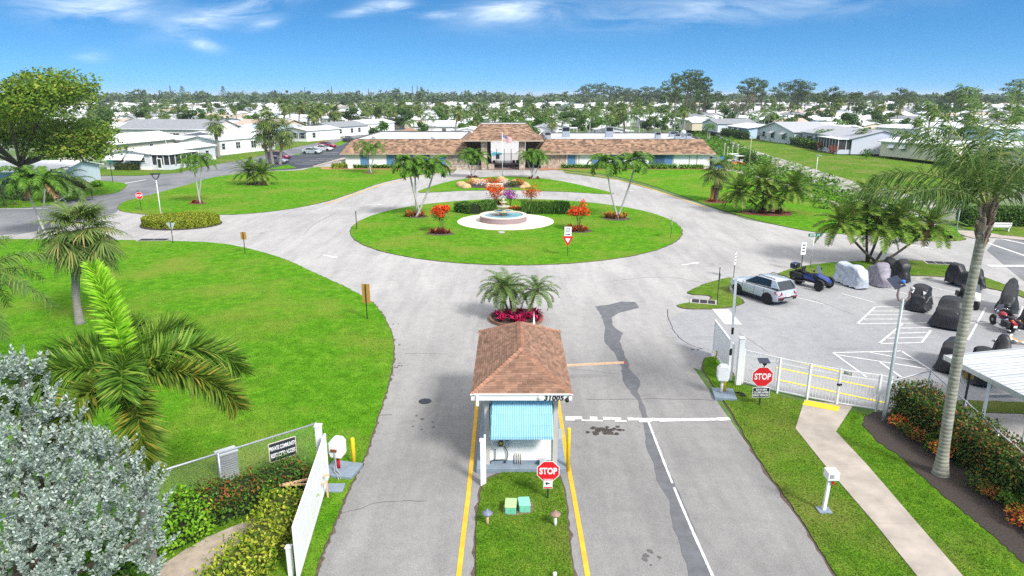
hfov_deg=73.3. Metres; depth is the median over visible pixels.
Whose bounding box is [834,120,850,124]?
feather palm
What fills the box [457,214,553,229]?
fountain plaza
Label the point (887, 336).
bay line
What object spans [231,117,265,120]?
mobile home
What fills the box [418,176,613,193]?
half round lawn
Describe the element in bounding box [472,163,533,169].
porch paving
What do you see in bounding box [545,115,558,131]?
cabbage palm
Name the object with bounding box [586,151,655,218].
christmas palm
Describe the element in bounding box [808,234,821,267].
street name sign
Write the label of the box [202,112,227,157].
sabal palm
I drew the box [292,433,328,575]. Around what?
swing gate
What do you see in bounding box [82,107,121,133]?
shade tree
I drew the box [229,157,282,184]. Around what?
date palm clump
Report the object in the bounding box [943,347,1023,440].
carport
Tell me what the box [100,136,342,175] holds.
street lawn
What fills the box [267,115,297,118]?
mobile home
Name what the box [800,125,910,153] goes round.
mobile home
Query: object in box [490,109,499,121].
cabbage palm
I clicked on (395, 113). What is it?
cabbage palm
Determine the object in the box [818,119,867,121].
mobile home
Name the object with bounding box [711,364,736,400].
gate operator
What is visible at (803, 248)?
traffic sign
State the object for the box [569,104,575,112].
cabbage palm
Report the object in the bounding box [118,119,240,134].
house
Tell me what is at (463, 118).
feather palm
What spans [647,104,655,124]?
cabbage palm
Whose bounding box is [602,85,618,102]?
slash pine
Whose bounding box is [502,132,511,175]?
flagpole
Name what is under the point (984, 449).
hedge
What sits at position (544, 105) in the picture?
broad tree
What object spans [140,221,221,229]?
soil bed
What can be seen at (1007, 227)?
park bench
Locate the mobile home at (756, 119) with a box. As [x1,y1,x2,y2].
[752,117,789,123]
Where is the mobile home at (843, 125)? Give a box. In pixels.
[824,124,860,127]
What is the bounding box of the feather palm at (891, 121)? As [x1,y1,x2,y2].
[883,119,897,123]
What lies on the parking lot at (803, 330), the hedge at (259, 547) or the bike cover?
the bike cover
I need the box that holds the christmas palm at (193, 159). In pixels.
[175,152,217,202]
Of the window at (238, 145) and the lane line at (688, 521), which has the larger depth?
the window at (238, 145)
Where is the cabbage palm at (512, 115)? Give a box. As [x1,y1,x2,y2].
[507,110,519,121]
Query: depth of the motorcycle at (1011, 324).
38.94 m
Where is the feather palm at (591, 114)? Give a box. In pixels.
[581,111,600,131]
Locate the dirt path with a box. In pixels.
[158,517,260,575]
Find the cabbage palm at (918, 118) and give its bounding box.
[912,116,922,124]
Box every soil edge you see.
[117,174,423,214]
[277,256,395,575]
[350,222,682,265]
[471,473,577,575]
[562,170,960,237]
[676,278,744,309]
[700,358,835,575]
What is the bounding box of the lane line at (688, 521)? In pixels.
[648,422,713,575]
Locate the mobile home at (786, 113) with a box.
[779,112,804,115]
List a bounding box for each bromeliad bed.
[404,210,428,216]
[425,226,451,233]
[507,205,520,209]
[565,223,591,230]
[599,211,627,218]
[749,207,785,212]
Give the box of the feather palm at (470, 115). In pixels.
[465,113,474,120]
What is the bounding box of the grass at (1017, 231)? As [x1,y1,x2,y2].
[958,226,1023,236]
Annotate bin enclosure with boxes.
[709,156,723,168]
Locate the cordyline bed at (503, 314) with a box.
[492,307,544,321]
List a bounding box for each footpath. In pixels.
[716,169,850,207]
[958,230,1023,239]
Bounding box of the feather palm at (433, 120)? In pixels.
[425,115,437,123]
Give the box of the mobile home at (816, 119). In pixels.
[810,117,840,121]
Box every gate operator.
[328,435,362,479]
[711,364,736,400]
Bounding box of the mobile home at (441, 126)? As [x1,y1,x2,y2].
[410,123,458,130]
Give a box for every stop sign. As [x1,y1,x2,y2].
[135,192,142,209]
[537,460,559,497]
[752,358,773,403]
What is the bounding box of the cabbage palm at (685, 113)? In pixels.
[676,105,691,129]
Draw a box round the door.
[156,158,162,169]
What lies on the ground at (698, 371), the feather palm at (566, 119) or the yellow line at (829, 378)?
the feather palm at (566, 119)
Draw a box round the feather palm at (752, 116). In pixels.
[746,113,758,121]
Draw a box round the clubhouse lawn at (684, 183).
[557,169,960,238]
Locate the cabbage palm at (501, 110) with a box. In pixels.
[498,107,506,114]
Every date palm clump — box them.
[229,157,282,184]
[717,160,818,212]
[812,175,967,264]
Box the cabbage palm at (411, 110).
[405,104,414,120]
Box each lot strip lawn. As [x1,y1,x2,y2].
[270,165,295,168]
[333,141,347,145]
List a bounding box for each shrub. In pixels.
[0,181,26,206]
[0,183,21,198]
[90,180,103,186]
[429,204,449,228]
[485,182,504,201]
[503,188,517,205]
[522,182,541,200]
[566,199,590,226]
[828,144,839,152]
[860,148,874,158]
[887,413,912,428]
[896,422,925,436]
[905,425,932,442]
[919,433,953,451]
[928,437,958,457]
[959,468,999,492]
[976,482,1008,501]
[996,489,1023,511]
[1004,502,1023,525]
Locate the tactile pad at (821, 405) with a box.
[802,400,839,410]
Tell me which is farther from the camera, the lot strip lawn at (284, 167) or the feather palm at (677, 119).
the feather palm at (677, 119)
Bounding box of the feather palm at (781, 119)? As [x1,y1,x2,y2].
[774,115,785,121]
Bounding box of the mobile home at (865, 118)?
[858,117,871,120]
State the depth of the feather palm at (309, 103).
229.75 m
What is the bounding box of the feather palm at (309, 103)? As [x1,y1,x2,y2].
[307,101,330,122]
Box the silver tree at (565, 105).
[556,102,573,110]
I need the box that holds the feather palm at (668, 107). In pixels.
[656,105,674,130]
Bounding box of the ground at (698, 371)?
[0,95,1023,446]
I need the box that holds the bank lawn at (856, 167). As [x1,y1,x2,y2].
[720,134,966,200]
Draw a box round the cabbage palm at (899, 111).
[895,108,901,118]
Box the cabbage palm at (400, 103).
[398,100,407,105]
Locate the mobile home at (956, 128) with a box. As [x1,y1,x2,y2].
[944,126,964,138]
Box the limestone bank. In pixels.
[708,133,937,224]
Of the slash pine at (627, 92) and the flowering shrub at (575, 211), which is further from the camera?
the slash pine at (627, 92)
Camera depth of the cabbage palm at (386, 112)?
269.58 m
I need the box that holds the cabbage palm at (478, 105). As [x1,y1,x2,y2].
[475,99,483,113]
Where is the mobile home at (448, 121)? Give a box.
[426,120,468,123]
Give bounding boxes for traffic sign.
[166,222,174,241]
[240,232,246,250]
[361,284,369,318]
[562,227,572,255]
[717,269,720,302]
[801,242,806,268]
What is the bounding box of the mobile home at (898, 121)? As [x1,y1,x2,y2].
[867,119,912,123]
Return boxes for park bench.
[993,222,1011,231]
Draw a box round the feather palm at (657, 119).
[644,114,662,129]
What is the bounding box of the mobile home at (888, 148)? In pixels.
[877,137,972,160]
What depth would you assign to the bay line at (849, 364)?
34.34 m
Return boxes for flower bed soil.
[468,181,520,187]
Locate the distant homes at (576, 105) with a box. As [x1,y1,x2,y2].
[55,100,1023,110]
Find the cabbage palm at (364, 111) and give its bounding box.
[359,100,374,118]
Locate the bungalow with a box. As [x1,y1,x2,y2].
[0,160,103,192]
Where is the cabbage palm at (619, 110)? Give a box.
[612,102,628,131]
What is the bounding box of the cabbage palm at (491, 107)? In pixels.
[485,105,493,121]
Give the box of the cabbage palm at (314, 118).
[306,107,320,125]
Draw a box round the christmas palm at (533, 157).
[516,148,552,178]
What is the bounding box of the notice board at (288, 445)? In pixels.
[268,436,296,462]
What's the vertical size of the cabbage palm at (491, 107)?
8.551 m
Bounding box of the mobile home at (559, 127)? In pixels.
[548,122,576,130]
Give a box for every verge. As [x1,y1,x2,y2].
[703,356,1023,575]
[778,260,1023,296]
[918,235,965,240]
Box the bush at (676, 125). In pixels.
[670,122,679,129]
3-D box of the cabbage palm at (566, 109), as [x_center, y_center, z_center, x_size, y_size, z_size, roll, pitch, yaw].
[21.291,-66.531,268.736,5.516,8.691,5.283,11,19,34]
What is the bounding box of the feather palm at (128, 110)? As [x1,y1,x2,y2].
[120,107,130,116]
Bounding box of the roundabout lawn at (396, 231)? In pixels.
[350,199,681,264]
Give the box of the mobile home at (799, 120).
[757,118,808,123]
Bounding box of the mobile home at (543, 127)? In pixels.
[533,123,561,134]
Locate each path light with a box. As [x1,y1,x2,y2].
[482,508,492,524]
[550,509,560,525]
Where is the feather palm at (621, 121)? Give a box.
[615,116,627,128]
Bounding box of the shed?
[685,120,704,130]
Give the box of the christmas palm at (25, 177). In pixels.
[0,165,69,235]
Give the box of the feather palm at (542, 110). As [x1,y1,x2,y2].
[533,108,548,114]
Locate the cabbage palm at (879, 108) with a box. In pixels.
[874,101,887,115]
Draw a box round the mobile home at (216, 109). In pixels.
[204,108,227,112]
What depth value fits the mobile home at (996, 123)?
224.74 m
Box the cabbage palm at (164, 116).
[156,108,170,118]
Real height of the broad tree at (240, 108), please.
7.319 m
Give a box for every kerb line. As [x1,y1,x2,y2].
[325,171,452,203]
[561,171,706,207]
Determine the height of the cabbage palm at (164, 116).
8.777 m
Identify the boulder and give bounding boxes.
[456,181,464,186]
[460,183,470,188]
[468,178,478,183]
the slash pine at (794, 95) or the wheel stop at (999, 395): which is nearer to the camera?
the wheel stop at (999, 395)
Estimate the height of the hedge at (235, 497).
1.378 m
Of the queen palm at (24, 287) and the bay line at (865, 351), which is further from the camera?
the bay line at (865, 351)
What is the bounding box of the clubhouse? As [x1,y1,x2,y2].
[340,122,715,169]
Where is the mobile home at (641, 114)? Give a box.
[627,114,659,122]
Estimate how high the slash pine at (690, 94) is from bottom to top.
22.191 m
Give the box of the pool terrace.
[491,142,525,162]
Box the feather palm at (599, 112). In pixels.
[592,110,603,117]
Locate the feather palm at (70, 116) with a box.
[62,113,81,125]
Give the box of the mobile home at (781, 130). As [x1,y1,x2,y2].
[755,122,824,143]
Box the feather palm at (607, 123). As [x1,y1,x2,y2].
[595,116,614,131]
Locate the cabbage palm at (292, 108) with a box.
[284,99,294,117]
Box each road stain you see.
[586,426,624,434]
[642,549,661,565]
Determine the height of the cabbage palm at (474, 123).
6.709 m
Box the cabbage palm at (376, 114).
[371,101,380,118]
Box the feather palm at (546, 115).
[539,112,550,119]
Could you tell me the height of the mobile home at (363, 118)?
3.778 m
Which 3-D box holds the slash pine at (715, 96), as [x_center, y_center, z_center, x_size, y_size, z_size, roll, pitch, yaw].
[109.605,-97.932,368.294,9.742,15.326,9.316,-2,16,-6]
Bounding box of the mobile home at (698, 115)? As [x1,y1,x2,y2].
[685,114,713,118]
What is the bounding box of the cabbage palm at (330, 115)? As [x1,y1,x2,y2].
[326,104,339,121]
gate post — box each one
[284,544,294,575]
[313,423,322,451]
[479,434,485,485]
[735,336,745,384]
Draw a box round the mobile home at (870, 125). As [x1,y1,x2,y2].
[844,121,882,128]
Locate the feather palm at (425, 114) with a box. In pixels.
[417,111,433,120]
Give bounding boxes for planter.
[489,308,543,325]
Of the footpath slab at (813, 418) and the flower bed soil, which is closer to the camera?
the footpath slab at (813, 418)
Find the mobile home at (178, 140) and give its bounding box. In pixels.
[172,135,192,142]
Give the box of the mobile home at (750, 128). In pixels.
[726,123,765,137]
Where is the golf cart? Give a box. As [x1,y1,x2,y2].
[731,155,745,165]
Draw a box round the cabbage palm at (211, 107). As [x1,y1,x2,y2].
[205,103,215,112]
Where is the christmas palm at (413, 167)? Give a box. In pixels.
[391,154,450,216]
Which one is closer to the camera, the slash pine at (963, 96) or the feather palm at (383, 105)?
the feather palm at (383, 105)
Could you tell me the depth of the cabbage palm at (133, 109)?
298.54 m
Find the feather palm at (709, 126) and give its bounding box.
[701,122,716,138]
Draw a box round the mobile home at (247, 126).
[239,124,303,140]
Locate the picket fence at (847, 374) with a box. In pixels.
[741,349,893,412]
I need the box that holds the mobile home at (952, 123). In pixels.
[909,122,963,125]
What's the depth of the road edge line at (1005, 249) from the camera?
60.17 m
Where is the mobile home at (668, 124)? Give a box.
[637,117,681,127]
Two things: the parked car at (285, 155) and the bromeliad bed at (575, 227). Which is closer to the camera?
the bromeliad bed at (575, 227)
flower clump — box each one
[506,180,518,185]
[512,178,525,184]
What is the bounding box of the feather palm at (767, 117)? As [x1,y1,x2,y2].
[760,111,777,123]
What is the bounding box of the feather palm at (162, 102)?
[158,101,168,106]
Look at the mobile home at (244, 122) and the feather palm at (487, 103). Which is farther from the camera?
the feather palm at (487, 103)
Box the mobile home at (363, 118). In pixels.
[360,116,386,119]
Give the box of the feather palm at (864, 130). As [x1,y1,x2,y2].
[853,127,871,134]
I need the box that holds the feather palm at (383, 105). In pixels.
[375,102,393,113]
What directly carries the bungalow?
on the ground at (698, 371)
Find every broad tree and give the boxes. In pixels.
[99,103,109,108]
[132,109,149,117]
[167,107,180,113]
[176,109,198,118]
[195,107,206,112]
[198,112,207,118]
[200,102,210,107]
[213,103,225,107]
[234,105,246,111]
[340,99,347,104]
[341,107,360,120]
[368,120,389,133]
[394,108,413,128]
[416,121,428,130]
[436,111,448,119]
[466,114,484,125]
[474,107,486,115]
[500,115,514,121]
[511,110,526,118]
[528,115,543,125]
[530,125,540,133]
[540,103,550,108]
[555,111,574,126]
[571,117,585,130]
[586,118,601,130]
[590,101,604,110]
[611,113,620,126]
[640,116,656,131]
[653,116,668,131]
[680,103,695,112]
[702,103,714,109]
[722,107,738,118]
[729,103,743,111]
[763,114,778,123]
[800,111,812,121]
[815,110,827,116]
[840,113,862,126]
[850,104,867,110]
[871,114,889,123]
[882,112,896,118]
[899,118,910,123]
[936,101,948,105]
[940,105,951,110]
[954,125,967,138]
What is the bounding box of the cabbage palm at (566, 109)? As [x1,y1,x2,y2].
[562,107,569,121]
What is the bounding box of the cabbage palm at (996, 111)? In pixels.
[993,110,1001,121]
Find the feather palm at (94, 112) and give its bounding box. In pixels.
[86,109,97,118]
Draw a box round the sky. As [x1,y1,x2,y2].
[0,0,1023,95]
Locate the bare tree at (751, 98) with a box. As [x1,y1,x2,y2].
[724,94,760,114]
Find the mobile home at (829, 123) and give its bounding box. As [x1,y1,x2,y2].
[820,122,843,124]
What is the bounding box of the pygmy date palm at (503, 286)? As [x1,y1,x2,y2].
[477,267,529,313]
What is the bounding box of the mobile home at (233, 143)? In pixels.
[181,132,274,155]
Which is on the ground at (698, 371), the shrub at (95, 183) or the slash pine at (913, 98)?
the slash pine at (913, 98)
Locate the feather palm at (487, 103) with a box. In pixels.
[483,101,492,106]
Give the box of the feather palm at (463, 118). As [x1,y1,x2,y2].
[457,115,469,123]
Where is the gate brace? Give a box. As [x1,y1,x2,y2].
[279,474,329,497]
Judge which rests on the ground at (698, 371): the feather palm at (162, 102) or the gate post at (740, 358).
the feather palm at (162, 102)
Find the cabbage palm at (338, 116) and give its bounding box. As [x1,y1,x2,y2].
[329,106,344,121]
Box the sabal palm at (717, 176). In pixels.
[698,155,735,201]
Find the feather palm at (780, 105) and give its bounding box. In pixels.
[775,103,788,112]
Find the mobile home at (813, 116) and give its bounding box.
[782,115,819,117]
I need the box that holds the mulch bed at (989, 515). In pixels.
[862,412,1023,562]
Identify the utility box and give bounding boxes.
[504,498,516,513]
[518,496,530,512]
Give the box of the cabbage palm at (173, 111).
[170,106,177,114]
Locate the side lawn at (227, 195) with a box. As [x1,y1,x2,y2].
[118,167,452,214]
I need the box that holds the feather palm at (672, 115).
[663,112,682,130]
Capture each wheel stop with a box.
[914,277,936,278]
[982,393,1014,396]
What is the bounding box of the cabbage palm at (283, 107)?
[276,96,292,117]
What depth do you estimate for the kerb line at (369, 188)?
95.51 m
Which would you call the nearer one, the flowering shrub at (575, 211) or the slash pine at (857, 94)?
the flowering shrub at (575, 211)
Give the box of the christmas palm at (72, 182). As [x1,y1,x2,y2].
[31,166,96,202]
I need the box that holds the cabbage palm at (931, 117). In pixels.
[926,107,939,136]
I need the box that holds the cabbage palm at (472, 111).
[468,106,476,114]
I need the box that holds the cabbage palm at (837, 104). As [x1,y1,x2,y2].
[832,98,844,115]
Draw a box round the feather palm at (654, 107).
[653,105,660,115]
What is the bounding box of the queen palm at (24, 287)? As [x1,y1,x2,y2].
[0,235,59,344]
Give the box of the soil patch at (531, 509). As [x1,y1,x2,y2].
[503,499,533,514]
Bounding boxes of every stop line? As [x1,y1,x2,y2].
[0,208,45,208]
[565,416,730,420]
[565,419,687,421]
[987,265,1023,266]
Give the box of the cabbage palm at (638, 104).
[633,98,643,114]
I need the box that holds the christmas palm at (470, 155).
[455,147,490,177]
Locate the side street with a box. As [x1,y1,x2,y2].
[0,128,406,234]
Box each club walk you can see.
[320,167,423,168]
[539,167,706,169]
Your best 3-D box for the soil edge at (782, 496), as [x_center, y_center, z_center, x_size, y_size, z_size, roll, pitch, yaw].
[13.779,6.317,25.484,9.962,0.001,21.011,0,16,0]
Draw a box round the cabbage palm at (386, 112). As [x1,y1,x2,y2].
[382,103,393,119]
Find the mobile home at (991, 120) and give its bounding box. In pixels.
[963,117,1006,121]
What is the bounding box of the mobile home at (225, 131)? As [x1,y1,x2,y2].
[180,128,278,144]
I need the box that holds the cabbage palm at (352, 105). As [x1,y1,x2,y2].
[348,101,355,107]
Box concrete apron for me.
[965,412,1023,443]
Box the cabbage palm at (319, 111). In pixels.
[314,104,325,121]
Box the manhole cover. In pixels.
[419,398,430,403]
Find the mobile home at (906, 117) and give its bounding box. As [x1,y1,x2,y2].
[890,115,926,120]
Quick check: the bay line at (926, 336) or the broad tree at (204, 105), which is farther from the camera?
the broad tree at (204, 105)
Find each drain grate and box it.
[136,238,171,240]
[690,298,716,304]
[922,260,951,264]
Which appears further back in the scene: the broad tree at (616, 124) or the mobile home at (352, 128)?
the broad tree at (616, 124)
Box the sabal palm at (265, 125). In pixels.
[250,108,281,164]
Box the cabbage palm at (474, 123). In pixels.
[471,116,479,126]
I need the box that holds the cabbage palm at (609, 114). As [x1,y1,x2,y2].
[603,105,616,125]
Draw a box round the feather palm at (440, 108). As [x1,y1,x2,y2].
[433,106,446,117]
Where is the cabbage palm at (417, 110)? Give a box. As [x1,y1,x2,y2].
[413,106,425,121]
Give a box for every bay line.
[833,351,899,352]
[833,353,866,376]
[837,354,925,368]
[856,307,875,323]
[860,323,905,323]
[869,352,914,360]
[879,324,902,343]
[879,362,901,376]
[880,342,921,343]
[887,337,924,338]
[901,351,929,369]
[921,330,931,342]
[967,307,986,339]
[1010,306,1023,336]
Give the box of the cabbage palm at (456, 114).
[451,106,464,130]
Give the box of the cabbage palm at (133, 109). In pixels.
[129,106,138,117]
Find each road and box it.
[0,161,1023,575]
[987,239,1023,280]
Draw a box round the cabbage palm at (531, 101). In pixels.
[526,99,537,108]
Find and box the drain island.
[677,277,742,308]
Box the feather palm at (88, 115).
[82,112,97,119]
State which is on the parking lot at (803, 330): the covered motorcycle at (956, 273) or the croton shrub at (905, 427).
the covered motorcycle at (956, 273)
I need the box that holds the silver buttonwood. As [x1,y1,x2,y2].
[0,344,180,575]
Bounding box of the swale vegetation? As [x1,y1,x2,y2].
[688,130,944,243]
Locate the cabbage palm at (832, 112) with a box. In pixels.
[828,109,836,119]
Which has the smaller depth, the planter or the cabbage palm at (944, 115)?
the planter
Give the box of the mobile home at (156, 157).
[101,141,216,169]
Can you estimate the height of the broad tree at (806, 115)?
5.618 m
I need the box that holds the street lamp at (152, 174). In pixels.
[150,173,160,213]
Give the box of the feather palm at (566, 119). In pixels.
[556,117,572,126]
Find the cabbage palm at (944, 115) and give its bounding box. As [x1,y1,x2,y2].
[940,110,950,121]
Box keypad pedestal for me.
[815,467,839,513]
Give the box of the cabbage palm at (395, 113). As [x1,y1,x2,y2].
[389,105,399,116]
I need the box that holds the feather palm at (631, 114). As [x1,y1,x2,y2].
[621,110,641,131]
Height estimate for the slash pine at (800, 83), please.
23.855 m
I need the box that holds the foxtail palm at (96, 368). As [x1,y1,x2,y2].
[0,258,258,573]
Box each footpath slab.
[795,400,851,430]
[796,428,865,463]
[824,464,916,522]
[875,523,961,575]
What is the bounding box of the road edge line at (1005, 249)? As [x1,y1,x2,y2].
[988,243,1023,255]
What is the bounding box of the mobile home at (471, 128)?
[452,125,475,131]
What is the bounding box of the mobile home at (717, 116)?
[697,112,723,118]
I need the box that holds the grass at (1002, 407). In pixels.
[956,400,1023,413]
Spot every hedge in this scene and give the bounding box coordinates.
[78,482,220,575]
[113,162,140,169]
[140,211,219,228]
[167,449,311,532]
[191,480,319,575]
[331,162,348,168]
[353,164,447,168]
[453,199,497,213]
[520,200,569,213]
[560,162,677,168]
[679,164,704,168]
[719,127,750,139]
[738,152,757,165]
[756,132,827,151]
[888,377,1023,514]
[955,204,1023,226]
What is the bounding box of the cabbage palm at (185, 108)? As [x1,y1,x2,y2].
[178,105,188,112]
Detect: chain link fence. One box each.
[1,422,316,545]
[887,369,1023,454]
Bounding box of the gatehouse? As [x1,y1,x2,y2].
[469,321,573,472]
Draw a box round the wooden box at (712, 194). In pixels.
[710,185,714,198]
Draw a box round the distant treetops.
[58,100,1021,127]
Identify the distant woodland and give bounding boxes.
[69,87,1023,103]
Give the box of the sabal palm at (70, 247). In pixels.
[23,199,130,324]
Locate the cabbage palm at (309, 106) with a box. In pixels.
[305,105,315,124]
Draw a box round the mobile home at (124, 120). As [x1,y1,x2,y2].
[111,118,131,122]
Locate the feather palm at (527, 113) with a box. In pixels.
[517,107,532,115]
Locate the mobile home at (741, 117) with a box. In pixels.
[732,115,758,118]
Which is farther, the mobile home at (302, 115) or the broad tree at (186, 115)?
the mobile home at (302, 115)
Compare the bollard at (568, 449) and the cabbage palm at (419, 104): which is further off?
the cabbage palm at (419, 104)
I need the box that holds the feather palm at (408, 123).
[401,119,416,126]
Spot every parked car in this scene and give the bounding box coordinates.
[264,155,288,162]
[268,151,290,158]
[301,147,322,153]
[314,144,333,150]
[318,141,336,147]
[342,136,353,141]
[730,272,796,303]
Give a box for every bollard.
[350,437,355,461]
[566,427,570,471]
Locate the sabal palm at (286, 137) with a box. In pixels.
[267,116,297,164]
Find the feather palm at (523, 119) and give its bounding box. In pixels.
[515,117,530,125]
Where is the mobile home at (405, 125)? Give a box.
[388,116,426,128]
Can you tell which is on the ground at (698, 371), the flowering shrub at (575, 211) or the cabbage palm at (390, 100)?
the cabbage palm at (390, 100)
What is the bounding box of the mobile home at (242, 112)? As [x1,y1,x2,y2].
[227,111,248,114]
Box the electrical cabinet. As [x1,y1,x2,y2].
[213,445,239,479]
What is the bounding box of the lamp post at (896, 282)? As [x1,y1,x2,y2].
[881,275,914,421]
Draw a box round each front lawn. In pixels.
[0,181,126,207]
[0,239,393,575]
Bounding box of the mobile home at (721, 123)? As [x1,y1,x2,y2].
[701,119,756,133]
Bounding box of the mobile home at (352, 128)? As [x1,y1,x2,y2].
[309,120,367,136]
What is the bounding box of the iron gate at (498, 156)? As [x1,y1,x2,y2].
[491,149,518,165]
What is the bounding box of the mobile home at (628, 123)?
[602,117,629,125]
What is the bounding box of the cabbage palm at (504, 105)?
[498,99,506,109]
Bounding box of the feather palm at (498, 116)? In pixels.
[489,112,506,121]
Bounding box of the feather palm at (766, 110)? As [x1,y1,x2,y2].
[756,109,775,123]
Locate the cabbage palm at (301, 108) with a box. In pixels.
[293,101,306,121]
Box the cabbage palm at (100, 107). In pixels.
[95,105,108,124]
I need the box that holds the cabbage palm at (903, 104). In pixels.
[897,99,907,111]
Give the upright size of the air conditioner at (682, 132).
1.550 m
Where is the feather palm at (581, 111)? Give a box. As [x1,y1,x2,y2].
[574,110,584,117]
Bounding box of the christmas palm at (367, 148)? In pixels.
[353,140,388,172]
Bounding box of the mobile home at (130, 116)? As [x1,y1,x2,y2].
[122,114,157,118]
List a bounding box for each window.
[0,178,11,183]
[110,157,124,162]
[129,157,145,162]
[235,142,240,148]
[489,403,552,436]
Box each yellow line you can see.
[456,400,477,575]
[558,400,589,575]
[776,367,873,387]
[776,379,883,402]
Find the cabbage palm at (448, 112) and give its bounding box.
[443,105,451,114]
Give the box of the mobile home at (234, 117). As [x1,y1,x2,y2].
[218,114,248,119]
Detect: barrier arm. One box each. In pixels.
[567,361,624,365]
[728,278,736,371]
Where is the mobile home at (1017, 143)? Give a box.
[969,140,1023,163]
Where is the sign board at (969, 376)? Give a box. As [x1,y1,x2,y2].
[963,371,973,407]
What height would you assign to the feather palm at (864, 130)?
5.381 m
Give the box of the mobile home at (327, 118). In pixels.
[319,116,347,121]
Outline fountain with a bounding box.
[479,199,526,224]
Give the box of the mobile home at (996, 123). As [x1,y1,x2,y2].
[984,122,1023,124]
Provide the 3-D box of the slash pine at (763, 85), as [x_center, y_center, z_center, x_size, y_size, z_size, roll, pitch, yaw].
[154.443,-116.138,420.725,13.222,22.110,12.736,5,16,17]
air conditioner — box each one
[544,132,551,138]
[561,126,570,137]
[605,126,613,137]
[654,131,661,138]
[668,131,678,136]
[673,133,680,138]
[680,130,685,137]
[685,133,691,138]
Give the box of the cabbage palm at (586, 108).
[582,106,590,113]
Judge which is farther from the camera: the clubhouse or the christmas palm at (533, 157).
the clubhouse
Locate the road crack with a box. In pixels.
[667,309,702,348]
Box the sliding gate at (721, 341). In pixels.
[712,320,734,379]
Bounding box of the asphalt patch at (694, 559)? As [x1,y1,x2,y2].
[596,301,710,575]
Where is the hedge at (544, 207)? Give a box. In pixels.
[520,200,569,213]
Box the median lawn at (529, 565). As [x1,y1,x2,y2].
[475,472,573,575]
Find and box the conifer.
[219,86,229,96]
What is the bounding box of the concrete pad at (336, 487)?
[325,483,344,491]
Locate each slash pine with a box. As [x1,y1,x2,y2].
[574,86,590,102]
[581,83,599,102]
[591,83,601,100]
[597,82,609,102]
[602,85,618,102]
[610,86,625,103]
[615,89,631,102]
[623,88,636,103]
[629,89,643,100]
[638,86,649,101]
[644,87,657,103]
[653,88,665,103]
[660,72,687,112]
[660,79,679,114]
[674,68,702,105]
[680,77,701,111]
[687,69,708,111]
[693,80,709,112]
[696,92,714,111]
[699,76,713,111]
[711,91,725,112]
[736,78,761,102]
[742,76,765,109]
[755,80,775,110]
[769,82,789,103]
[782,80,804,108]
[785,78,811,106]
[793,91,812,106]
[795,81,817,108]
[811,92,828,110]
[820,86,847,110]
[822,93,848,109]
[842,92,862,110]
[849,91,868,110]
[865,91,883,102]
[888,87,913,107]
[901,91,920,108]
[921,94,935,100]
[938,91,957,104]
[940,90,966,110]
[947,86,981,111]
[958,87,983,108]
[998,78,1023,104]
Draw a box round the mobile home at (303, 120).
[286,117,319,126]
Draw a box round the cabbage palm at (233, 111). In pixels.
[231,107,237,117]
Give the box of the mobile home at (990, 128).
[963,125,1023,139]
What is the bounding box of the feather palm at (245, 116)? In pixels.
[242,114,252,118]
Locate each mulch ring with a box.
[407,215,428,217]
[427,232,453,235]
[572,230,591,232]
[602,217,629,220]
[704,200,727,202]
[740,210,791,215]
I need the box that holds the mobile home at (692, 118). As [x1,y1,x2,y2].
[679,116,713,128]
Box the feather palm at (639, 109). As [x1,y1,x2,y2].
[632,107,648,131]
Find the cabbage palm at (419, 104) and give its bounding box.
[414,101,422,109]
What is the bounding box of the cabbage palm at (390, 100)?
[387,98,396,108]
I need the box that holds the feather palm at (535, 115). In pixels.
[528,112,540,119]
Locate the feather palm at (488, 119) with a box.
[484,114,494,121]
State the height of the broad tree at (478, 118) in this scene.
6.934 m
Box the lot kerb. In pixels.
[313,158,344,166]
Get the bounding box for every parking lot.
[239,141,349,171]
[667,281,1023,411]
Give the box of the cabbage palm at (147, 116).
[144,112,152,118]
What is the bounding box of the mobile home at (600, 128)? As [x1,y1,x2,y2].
[586,125,633,131]
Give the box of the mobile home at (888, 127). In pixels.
[875,123,948,138]
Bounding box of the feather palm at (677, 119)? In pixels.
[667,113,685,130]
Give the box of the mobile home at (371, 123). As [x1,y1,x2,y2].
[351,119,394,130]
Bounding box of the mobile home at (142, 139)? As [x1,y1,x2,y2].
[58,131,179,160]
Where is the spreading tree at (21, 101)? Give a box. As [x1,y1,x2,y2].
[0,65,135,200]
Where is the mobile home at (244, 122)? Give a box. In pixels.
[235,119,307,126]
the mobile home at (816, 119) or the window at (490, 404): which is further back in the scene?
the mobile home at (816, 119)
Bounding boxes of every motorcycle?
[789,262,834,291]
[832,261,868,288]
[867,262,891,287]
[884,256,910,281]
[904,283,932,312]
[926,295,962,329]
[932,336,955,372]
[944,262,985,289]
[955,284,980,309]
[963,346,992,386]
[989,304,1023,332]
[992,334,1011,349]
[994,277,1019,313]
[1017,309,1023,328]
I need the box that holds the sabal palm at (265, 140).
[249,122,276,163]
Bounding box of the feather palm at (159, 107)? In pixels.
[153,106,166,112]
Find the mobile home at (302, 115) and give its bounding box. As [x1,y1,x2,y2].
[291,114,307,116]
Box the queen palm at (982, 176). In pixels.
[848,81,1023,477]
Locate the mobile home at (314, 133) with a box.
[288,125,341,141]
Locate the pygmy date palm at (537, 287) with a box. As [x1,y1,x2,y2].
[514,275,560,313]
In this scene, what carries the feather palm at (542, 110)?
on the ground at (698, 371)

